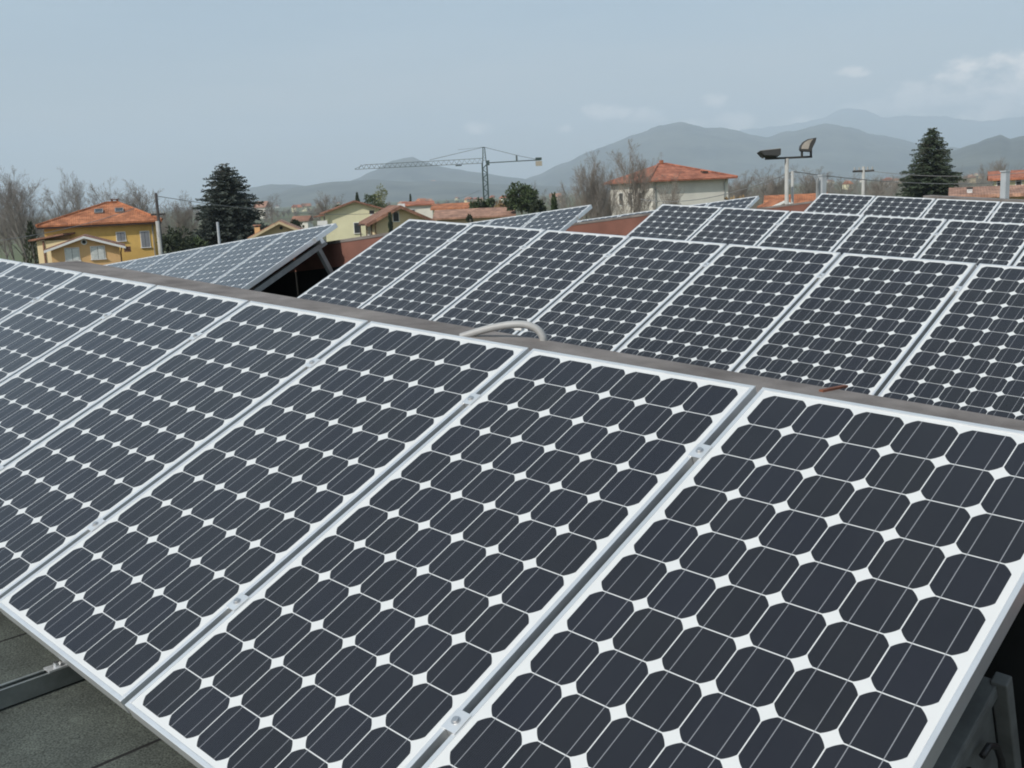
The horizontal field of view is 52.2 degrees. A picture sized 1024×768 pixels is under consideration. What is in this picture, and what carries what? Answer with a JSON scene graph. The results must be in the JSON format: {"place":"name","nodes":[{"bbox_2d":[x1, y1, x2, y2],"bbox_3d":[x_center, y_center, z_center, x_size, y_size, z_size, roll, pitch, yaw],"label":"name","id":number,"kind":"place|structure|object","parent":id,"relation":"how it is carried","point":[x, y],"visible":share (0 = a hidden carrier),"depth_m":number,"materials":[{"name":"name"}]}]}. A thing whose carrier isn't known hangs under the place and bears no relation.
{"place":"outdoors","nodes":[
{"label":"outdoors","id":0,"kind":"place"},
{"bbox_2d":[23,221,38,263],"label":"ivy column","id":1,"kind":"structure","parent":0,"point":[30,227],"depth_m":102.53,"materials":[{"name":"green plant"}]},
{"bbox_2d":[0,208,191,216],"bbox_3d":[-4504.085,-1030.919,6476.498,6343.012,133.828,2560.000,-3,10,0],"label":"hills","id":2,"kind":"structure","parent":0,"point":[48,214],"depth_m":6120.80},
{"bbox_2d":[191,184,301,207],"bbox_3d":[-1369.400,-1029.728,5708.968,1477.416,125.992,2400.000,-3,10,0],"label":"hills","id":3,"kind":"structure","parent":0,"point":[264,190],"depth_m":5558.82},
{"bbox_2d":[247,219,303,238],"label":"tan house","id":4,"kind":"structure","parent":0,"point":[280,226],"depth_m":80.92,"materials":[{"name":"paint"}]},
{"bbox_2d":[313,200,382,241],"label":"cream house","id":5,"kind":"structure","parent":0,"point":[347,227],"depth_m":120.27,"materials":[{"name":"paint"}]},
{"bbox_2d":[402,200,434,217],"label":"terraced house","id":6,"kind":"structure","parent":0,"point":[417,205],"depth_m":162.78,"materials":[{"name":"white paint"}]},
{"bbox_2d":[251,179,610,206],"bbox_3d":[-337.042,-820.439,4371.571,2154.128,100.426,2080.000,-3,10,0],"label":"hills","id":7,"kind":"structure","parent":0,"point":[398,191],"depth_m":3956.80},
{"bbox_2d":[351,157,541,185],"bbox_3d":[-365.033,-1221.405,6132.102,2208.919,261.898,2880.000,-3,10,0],"label":"hills","id":8,"kind":"structure","parent":0,"point":[422,172],"depth_m":5781.85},
{"bbox_2d":[430,202,472,220],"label":"terraced house","id":9,"kind":"structure","parent":0,"point":[445,206],"depth_m":148.75,"materials":[{"name":"paint"}]},
{"bbox_2d":[0,176,992,263],"bbox_3d":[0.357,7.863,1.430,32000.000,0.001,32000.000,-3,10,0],"label":"ground","id":10,"kind":"structure","parent":0,"point":[18,256],"depth_m":753.22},
{"bbox_2d":[0,197,28,259],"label":"bare tree","id":11,"kind":"object","parent":10,"relation":"on","point":[2,234],"visible":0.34,"depth_m":123.03,"materials":[{"name":"grey plant"}]},
{"bbox_2d":[0,173,44,262],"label":"bare tree","id":12,"kind":"object","parent":10,"relation":"on","point":[8,240],"visible":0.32,"depth_m":125.77,"materials":[{"name":"grey plant"}]},
{"bbox_2d":[0,165,48,262],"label":"bare tree","id":13,"kind":"object","parent":10,"relation":"on","point":[2,215],"visible":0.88,"depth_m":110.17,"materials":[{"name":"grey plant"}]},
{"bbox_2d":[0,168,48,260],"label":"bare tree","id":14,"kind":"object","parent":10,"relation":"on","point":[21,216],"visible":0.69,"depth_m":112.81,"materials":[{"name":"grey plant"}]},
{"bbox_2d":[28,232,74,263],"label":"side wing","id":15,"kind":"structure","parent":10,"relation":"on","point":[46,257],"depth_m":92.00,"materials":[{"name":"beige paint"}]},
{"bbox_2d":[27,182,87,236],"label":"bare tree","id":16,"kind":"object","parent":10,"relation":"on","point":[48,196],"visible":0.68,"depth_m":120.38,"materials":[{"name":"grey plant"}]},
{"bbox_2d":[50,168,89,216],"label":"bare tree","id":17,"kind":"object","parent":10,"relation":"on","point":[68,196],"visible":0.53,"depth_m":125.61,"materials":[{"name":"grey plant"}]},
{"bbox_2d":[44,234,130,264],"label":"gabled annex","id":18,"kind":"object","parent":10,"relation":"on","point":[91,249],"visible":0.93,"depth_m":86.18,"materials":[{"name":"yellow paint"}]},
{"bbox_2d":[64,247,80,261],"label":"window","id":19,"kind":"structure","parent":18,"relation":"in","point":[71,254],"depth_m":85.77,"materials":[{"name":"white paint"}]},
{"bbox_2d":[90,245,106,259],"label":"window","id":20,"kind":"structure","parent":18,"relation":"in","point":[97,252],"depth_m":86.42,"materials":[{"name":"white paint"}]},
{"bbox_2d":[35,199,162,261],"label":"yellow house","id":21,"kind":"structure","parent":10,"relation":"on","point":[134,229],"depth_m":95.55,"materials":[{"name":"paint"}]},
{"bbox_2d":[140,231,151,247],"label":"window","id":22,"kind":"structure","parent":21,"relation":"in","point":[144,235],"depth_m":96.03,"materials":[{"name":"white paint"}]},
{"bbox_2d":[77,175,124,209],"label":"bare tree","id":23,"kind":"object","parent":10,"relation":"on","point":[94,198],"visible":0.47,"depth_m":125.85,"materials":[{"name":"grey plant"}]},
{"bbox_2d":[117,179,172,231],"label":"bare tree","id":24,"kind":"object","parent":10,"relation":"on","point":[138,199],"visible":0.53,"depth_m":125.34,"materials":[{"name":"grey plant"}]},
{"bbox_2d":[151,193,164,253],"bbox_3d":[-21.869,-7.389,65.559,0.840,9.046,0.280,-4,10,-8],"label":"utility pole","id":25,"kind":"object","parent":10,"relation":"on","point":[157,213],"visible":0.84,"depth_m":64.92,"materials":[{"name":"grey wood"}]},
{"bbox_2d":[156,225,196,253],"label":"shrub","id":26,"kind":"object","parent":10,"relation":"on","point":[173,241],"visible":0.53,"depth_m":78.44,"materials":[{"name":"green plant"}]},
{"bbox_2d":[159,192,198,235],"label":"bare tree","id":27,"kind":"object","parent":10,"relation":"on","point":[192,207],"visible":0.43,"depth_m":136.99,"materials":[{"name":"grey plant"}]},
{"bbox_2d":[160,196,199,237],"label":"bare tree","id":28,"kind":"object","parent":10,"relation":"on","point":[185,219],"visible":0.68,"depth_m":118.11,"materials":[{"name":"grey plant"}]},
{"bbox_2d":[189,163,269,245],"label":"cedar","id":29,"kind":"object","parent":10,"relation":"on","point":[236,224],"visible":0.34,"depth_m":89.51,"materials":[{"name":"green plant"}]},
{"bbox_2d":[256,194,282,224],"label":"bare tree","id":30,"kind":"object","parent":10,"relation":"on","point":[270,211],"visible":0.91,"depth_m":186.74,"materials":[{"name":"grey plant"}]},
{"bbox_2d":[291,215,313,228],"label":"town house","id":31,"kind":"structure","parent":10,"relation":"on","point":[306,223],"depth_m":314.01,"materials":[{"name":"white paint"}]},
{"bbox_2d":[307,190,335,241],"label":"bare tree","id":32,"kind":"object","parent":10,"relation":"on","point":[322,207],"visible":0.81,"depth_m":196.52,"materials":[{"name":"grey plant"}]},
{"bbox_2d":[367,183,389,207],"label":"evergreen tree","id":33,"kind":"object","parent":10,"relation":"on","point":[379,197],"visible":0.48,"depth_m":161.63,"materials":[{"name":"green plant"}]},
{"bbox_2d":[359,204,435,235],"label":"apricot house","id":34,"kind":"structure","parent":10,"relation":"on","point":[400,214],"depth_m":102.53,"materials":[{"name":"paint"}]},
{"bbox_2d":[355,147,541,199],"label":"tower crane","id":35,"kind":"object","parent":10,"relation":"on","point":[538,161],"visible":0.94,"depth_m":444.72,"materials":[{"name":"green paint"}]},
{"bbox_2d":[432,207,515,222],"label":"workshop","id":36,"kind":"structure","parent":10,"relation":"on","point":[460,215],"depth_m":111.25,"materials":[{"name":"brown tile"}]},
{"bbox_2d":[0,165,1017,255],"bbox_3d":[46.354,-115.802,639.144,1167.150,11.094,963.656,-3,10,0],"label":"woodland","id":37,"kind":"object","parent":10,"relation":"on","point":[829,192],"visible":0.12,"depth_m":388.46,"materials":[{"name":"grey plant"}]},
{"bbox_2d":[0,195,1023,767],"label":"warehouse","id":38,"kind":"structure","parent":10,"relation":"on","point":[82,723],"depth_m":3.04,"materials":[{"name":"concrete"}]},
{"bbox_2d":[0,660,84,708],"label":"panel support","id":39,"kind":"object","parent":38,"relation":"on","point":[57,674],"visible":0.24,"depth_m":2.83,"materials":[{"name":"metal"}]},
{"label":"rail","id":40,"kind":"object","parent":39,"relation":"on","visible":0},
{"bbox_2d":[0,259,21,274],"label":"solar panel","id":41,"kind":"object","parent":40,"relation":"on","point":[6,265],"visible":0.47,"depth_m":6.29,"materials":[{"name":"glass"}]},
{"bbox_2d":[0,262,81,321],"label":"solar panel","id":42,"kind":"object","parent":40,"relation":"on","point":[22,285],"visible":0.83,"depth_m":5.77,"materials":[{"name":"glass"}]},
{"bbox_2d":[0,273,155,382],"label":"solar panel","id":43,"kind":"object","parent":40,"relation":"attached to","point":[38,329],"visible":0.79,"depth_m":5.13,"materials":[{"name":"glass"}]},
{"bbox_2d":[0,285,248,469],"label":"solar panel","id":44,"kind":"object","parent":40,"relation":"attached to","point":[56,389],"visible":0.81,"depth_m":4.47,"materials":[{"name":"glass"}]},
{"bbox_2d":[252,240,333,291],"bbox_3d":[-2.204,-0.970,9.868,0.107,0.708,1.573,7,14,44],"label":"panel support","id":45,"kind":"object","parent":38,"relation":"on","point":[317,249],"visible":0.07,"depth_m":10.02,"materials":[{"name":"metal"}]},
{"bbox_2d":[297,219,471,307],"bbox_3d":[-1.113,-0.966,8.734,0.849,0.058,1.578,12,43,42],"label":"solar panel","id":46,"kind":"object","parent":38,"relation":"on","point":[367,275],"visible":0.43,"depth_m":8.76,"materials":[{"name":"glass"}]},
{"bbox_2d":[360,224,545,320],"bbox_3d":[-0.508,-0.834,8.167,0.849,0.056,1.578,12,43,42],"label":"solar panel","id":47,"kind":"object","parent":38,"relation":"on","point":[444,278],"visible":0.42,"depth_m":8.19,"materials":[{"name":"glass"}]},
{"bbox_2d":[459,321,546,340],"bbox_3d":[-0.037,-0.205,4.199,0.366,0.099,0.033,1,11,17],"label":"conduit","id":48,"kind":"object","parent":38,"relation":"on","point":[538,330],"visible":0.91,"depth_m":4.17,"materials":[{"name":"grey plastic"}]},
{"bbox_2d":[487,212,539,227],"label":"solar panel","id":49,"kind":"object","parent":38,"relation":"on","point":[520,221],"visible":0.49,"depth_m":13.22,"materials":[{"name":"glass"}]},
{"bbox_2d":[433,230,629,334],"bbox_3d":[0.098,-0.702,7.601,0.849,0.056,1.578,12,43,42],"label":"solar panel","id":50,"kind":"object","parent":38,"relation":"on","point":[538,276],"visible":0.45,"depth_m":7.64,"materials":[{"name":"glass"}]},
{"bbox_2d":[522,205,591,230],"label":"solar panel","id":51,"kind":"object","parent":38,"relation":"on","point":[565,219],"visible":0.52,"depth_m":12.55,"materials":[{"name":"glass"}]},
{"bbox_2d":[517,236,726,351],"bbox_3d":[0.703,-0.569,7.034,0.849,0.056,1.578,12,43,42],"label":"solar panel","id":52,"kind":"object","parent":38,"relation":"on","point":[621,295],"visible":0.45,"depth_m":7.06,"materials":[{"name":"glass"}]},
{"bbox_2d":[626,204,721,240],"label":"solar panel","id":53,"kind":"object","parent":38,"relation":"on","point":[676,222],"visible":0.5,"depth_m":11.82,"materials":[{"name":"glass"}]},
{"bbox_2d":[616,244,840,371],"bbox_3d":[1.308,-0.437,6.467,0.849,0.056,1.578,12,43,42],"label":"solar panel","id":54,"kind":"object","parent":38,"relation":"on","point":[729,307],"visible":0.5,"depth_m":6.49,"materials":[{"name":"glass"}]},
{"bbox_2d":[707,196,759,208],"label":"solar panel","id":55,"kind":"object","parent":38,"relation":"on","point":[747,202],"visible":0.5,"depth_m":15.01,"materials":[{"name":"glass"}]},
{"bbox_2d":[688,207,789,245],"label":"solar panel","id":56,"kind":"object","parent":38,"relation":"on","point":[741,226],"visible":0.49,"depth_m":11.26,"materials":[{"name":"glass"}]},
{"bbox_2d":[757,211,863,251],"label":"solar panel","id":57,"kind":"object","parent":38,"relation":"on","point":[818,231],"visible":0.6,"depth_m":10.70,"materials":[{"name":"glass"}]},
{"bbox_2d":[804,193,875,214],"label":"solar panel","id":58,"kind":"object","parent":38,"relation":"on","point":[840,203],"visible":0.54,"depth_m":14.80,"materials":[{"name":"glass"}]},
{"bbox_2d":[734,253,975,395],"bbox_3d":[1.913,-0.305,5.900,0.849,0.056,1.578,12,43,42],"label":"solar panel","id":59,"kind":"object","parent":38,"relation":"on","point":[860,323],"visible":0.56,"depth_m":5.92,"materials":[{"name":"glass"}]},
{"bbox_2d":[833,215,946,257],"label":"solar panel","id":60,"kind":"object","parent":38,"relation":"on","point":[905,237],"visible":0.52,"depth_m":10.14,"materials":[{"name":"glass"}]},
{"bbox_2d":[860,196,935,217],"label":"solar panel","id":61,"kind":"object","parent":38,"relation":"on","point":[912,207],"visible":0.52,"depth_m":14.25,"materials":[{"name":"glass"}]},
{"bbox_2d":[878,263,1023,420],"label":"solar panel","id":62,"kind":"object","parent":38,"relation":"on","point":[966,353],"visible":0.55,"depth_m":5.38,"materials":[{"name":"glass"}]},
{"bbox_2d":[922,199,999,221],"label":"solar panel","id":63,"kind":"object","parent":38,"relation":"on","point":[967,210],"visible":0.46,"depth_m":13.70,"materials":[{"name":"glass"}]},
{"bbox_2d":[917,220,1023,267],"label":"solar panel","id":64,"kind":"object","parent":38,"relation":"on","point":[984,242],"visible":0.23,"depth_m":9.59,"materials":[{"name":"glass"}]},
{"bbox_2d":[987,202,1023,223],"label":"solar panel","id":65,"kind":"object","parent":38,"relation":"on","point":[1008,212],"visible":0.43,"depth_m":13.30,"materials":[{"name":"glass"}]},
{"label":"panel support","id":66,"kind":"object","parent":38,"relation":"on","visible":0},
{"bbox_2d":[313,238,324,244],"bbox_3d":[-4.251,-1.385,12.487,6.742,0.684,0.054,7,14,43],"label":"mounting rail","id":67,"kind":"object","parent":66,"relation":"on","point":[321,241],"visible":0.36,"depth_m":10.12,"materials":[{"name":"metal"}]},
{"bbox_2d":[123,253,169,270],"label":"solar panel","id":68,"kind":"object","parent":67,"relation":"attached to","point":[140,264],"visible":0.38,"depth_m":12.73,"materials":[{"name":"glass"}]},
{"bbox_2d":[141,247,204,274],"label":"solar panel","id":69,"kind":"object","parent":67,"relation":"attached to","point":[165,264],"visible":0.39,"depth_m":12.10,"materials":[{"name":"glass"}]},
{"bbox_2d":[163,240,243,278],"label":"solar panel","id":70,"kind":"object","parent":67,"relation":"attached to","point":[195,262],"visible":0.44,"depth_m":11.46,"materials":[{"name":"glass"}]},
{"bbox_2d":[186,232,286,282],"bbox_3d":[-3.057,-1.121,10.651,0.849,0.056,1.578,0,34,44],"label":"solar panel","id":71,"kind":"object","parent":67,"relation":"on","point":[227,262],"visible":0.4,"depth_m":10.82,"materials":[{"name":"glass"}]},
{"bbox_2d":[212,223,337,289],"bbox_3d":[-2.457,-1.121,10.063,0.849,0.056,1.578,0,34,44],"label":"solar panel","id":72,"kind":"object","parent":67,"relation":"attached to","point":[262,264],"visible":0.55,"depth_m":10.12,"materials":[{"name":"glass"}]},
{"bbox_2d":[501,181,538,214],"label":"evergreen tree","id":73,"kind":"object","parent":10,"relation":"on","point":[523,198],"visible":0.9,"depth_m":109.44,"materials":[{"name":"green plant"}]},
{"bbox_2d":[528,199,546,213],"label":"shrub","id":74,"kind":"object","parent":10,"relation":"on","point":[537,206],"visible":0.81,"depth_m":102.34,"materials":[{"name":"green plant"}]},
{"bbox_2d":[547,181,584,209],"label":"bare tree","id":75,"kind":"object","parent":10,"relation":"on","point":[563,196],"visible":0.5,"depth_m":118.64,"materials":[{"name":"grey plant"}]},
{"bbox_2d":[567,152,614,219],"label":"bare tree","id":76,"kind":"object","parent":10,"relation":"on","point":[583,200],"visible":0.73,"depth_m":96.19,"materials":[{"name":"grey plant"}]},
{"bbox_2d":[572,151,627,218],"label":"bare tree","id":77,"kind":"object","parent":10,"relation":"on","point":[601,184],"visible":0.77,"depth_m":95.23,"materials":[{"name":"grey plant"}]},
{"bbox_2d":[583,162,620,216],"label":"bare tree","id":78,"kind":"object","parent":10,"relation":"on","point":[607,185],"visible":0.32,"depth_m":102.20,"materials":[{"name":"grey plant"}]},
{"bbox_2d":[605,139,665,214],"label":"bare tree","id":79,"kind":"object","parent":10,"relation":"on","point":[634,203],"visible":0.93,"depth_m":93.03,"materials":[{"name":"grey plant"}]},
{"bbox_2d":[652,173,684,209],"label":"bare tree","id":80,"kind":"object","parent":10,"relation":"on","point":[673,194],"visible":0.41,"depth_m":88.72,"materials":[{"name":"grey plant"}]},
{"bbox_2d":[728,171,761,208],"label":"bare tree","id":81,"kind":"object","parent":10,"relation":"on","point":[741,192],"visible":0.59,"depth_m":147.60,"materials":[{"name":"grey plant"}]},
{"bbox_2d":[730,163,790,207],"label":"bare tree","id":82,"kind":"object","parent":10,"relation":"on","point":[738,194],"visible":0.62,"depth_m":138.30,"materials":[{"name":"grey plant"}]},
{"bbox_2d":[753,166,790,205],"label":"bare tree","id":83,"kind":"object","parent":10,"relation":"on","point":[775,190],"visible":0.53,"depth_m":132.83,"materials":[{"name":"grey plant"}]},
{"bbox_2d":[757,199,790,207],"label":"gabled porch","id":84,"kind":"object","parent":10,"relation":"on","point":[774,202],"visible":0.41,"depth_m":67.76,"materials":[{"name":"orange tile"}]},
{"bbox_2d":[757,138,815,203],"bbox_3d":[6.876,-1.515,26.179,1.392,9.008,0.438,-2,10,4],"label":"floodlight mast","id":85,"kind":"object","parent":10,"relation":"on","point":[807,145],"visible":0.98,"depth_m":25.45,"materials":[{"name":"metal"}]},
{"bbox_2d":[791,171,793,203],"bbox_3d":[7.303,-1.348,27.257,0.072,8.256,0.072,-3,10,0],"label":"short pole","id":86,"kind":"object","parent":10,"relation":"on","point":[792,186],"visible":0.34,"depth_m":26.56,"materials":[{"name":"metal"}]},
{"bbox_2d":[794,171,1023,183],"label":"overhead cable","id":87,"kind":"object","parent":86,"relation":"attached to","point":[904,182],"visible":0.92,"depth_m":30.60,"materials":[{"name":"grey plastic"}]},
{"bbox_2d":[789,163,834,193],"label":"bare tree","id":88,"kind":"object","parent":10,"relation":"on","point":[806,185],"visible":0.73,"depth_m":146.29,"materials":[{"name":"grey plant"}]},
{"bbox_2d":[800,166,832,193],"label":"bare tree","id":89,"kind":"object","parent":10,"relation":"on","point":[813,179],"visible":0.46,"depth_m":147.57,"materials":[{"name":"grey plant"}]},
{"bbox_2d":[816,174,826,197],"bbox_3d":[7.145,-0.733,24.301,0.210,8.117,0.160,-6,11,-20],"label":"grey post","id":90,"kind":"object","parent":10,"relation":"on","point":[820,184],"visible":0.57,"depth_m":23.58,"materials":[{"name":"metal"}]},
{"bbox_2d":[833,173,861,194],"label":"bare tree","id":91,"kind":"object","parent":10,"relation":"on","point":[841,192],"visible":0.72,"depth_m":168.06,"materials":[{"name":"grey plant"}]},
{"bbox_2d":[865,176,894,195],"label":"bare tree","id":92,"kind":"object","parent":10,"relation":"on","point":[875,185],"visible":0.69,"depth_m":187.12,"materials":[{"name":"grey plant"}]},
{"bbox_2d":[895,127,966,197],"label":"conifer","id":93,"kind":"object","parent":10,"relation":"on","point":[936,170],"visible":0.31,"depth_m":95.61,"materials":[{"name":"green plant"}]},
{"bbox_2d":[948,185,1023,198],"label":"terraced house","id":94,"kind":"structure","parent":10,"relation":"on","point":[1016,191],"depth_m":60.90,"materials":[{"name":"beige paint"}]},
{"bbox_2d":[1000,170,1010,198],"bbox_3d":[10.391,-0.478,22.355,0.130,8.022,0.160,-6,11,-20],"label":"grey post","id":95,"kind":"object","parent":10,"relation":"on","point":[1004,184],"visible":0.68,"depth_m":21.65,"materials":[{"name":"metal"}]},
{"bbox_2d":[987,170,1023,185],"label":"cream cottage","id":96,"kind":"structure","parent":10,"relation":"on","point":[1018,176],"depth_m":91.50,"materials":[{"name":"paint"}]},
{"bbox_2d":[0,0,1023,209],"label":"sky","id":97,"kind":"structure","parent":0,"point":[156,95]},
{"bbox_2d":[604,152,737,215],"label":"white house","id":98,"kind":"structure","parent":0,"point":[698,183],"depth_m":112.19,"materials":[{"name":"paint"}]},
{"bbox_2d":[527,122,959,187],"bbox_3d":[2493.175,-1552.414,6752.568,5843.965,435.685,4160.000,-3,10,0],"label":"hills","id":99,"kind":"structure","parent":0,"point":[837,150],"depth_m":6028.95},
{"bbox_2d":[764,193,815,202],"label":"terraced house","id":100,"kind":"structure","parent":0,"point":[798,198],"depth_m":73.07,"materials":[{"name":"paint"}]},
{"bbox_2d":[739,108,1023,147],"bbox_3d":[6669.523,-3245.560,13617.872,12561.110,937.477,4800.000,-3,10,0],"label":"hills","id":101,"kind":"structure","parent":0,"point":[958,133],"depth_m":13340.27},
{"bbox_2d":[891,135,1023,178],"bbox_3d":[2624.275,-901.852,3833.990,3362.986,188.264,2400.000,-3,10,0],"label":"hills","id":102,"kind":"structure","parent":0,"point":[973,157],"depth_m":3400.34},
{"bbox_2d":[933,672,1021,767],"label":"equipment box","id":103,"kind":"object","parent":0,"point":[971,742],"visible":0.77,"depth_m":2.05,"materials":[{"name":"grey metal"}]},
{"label":"panel support","id":104,"kind":"object","parent":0,"visible":0},
{"bbox_2d":[421,387,1023,767],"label":"solar panel","id":105,"kind":"object","parent":104,"relation":"attached to","point":[782,579],"visible":1,"depth_m":2.12,"materials":[{"name":"glass"}]},
{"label":"rail","id":106,"kind":"object","parent":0,"visible":0},
{"bbox_2d":[0,301,368,611],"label":"solar panel","id":107,"kind":"object","parent":106,"relation":"on","point":[63,489],"visible":0.8,"depth_m":3.77,"materials":[{"name":"glass"}]},
{"bbox_2d":[0,321,529,713],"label":"solar panel","id":108,"kind":"object","parent":106,"relation":"attached to","point":[123,606],"visible":0.84,"depth_m":3.12,"materials":[{"name":"glass"}]},
{"bbox_2d":[125,349,756,767],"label":"solar panel","id":109,"kind":"object","parent":106,"relation":"attached to","point":[409,609],"visible":0.9,"depth_m":2.56,"materials":[{"name":"glass"}]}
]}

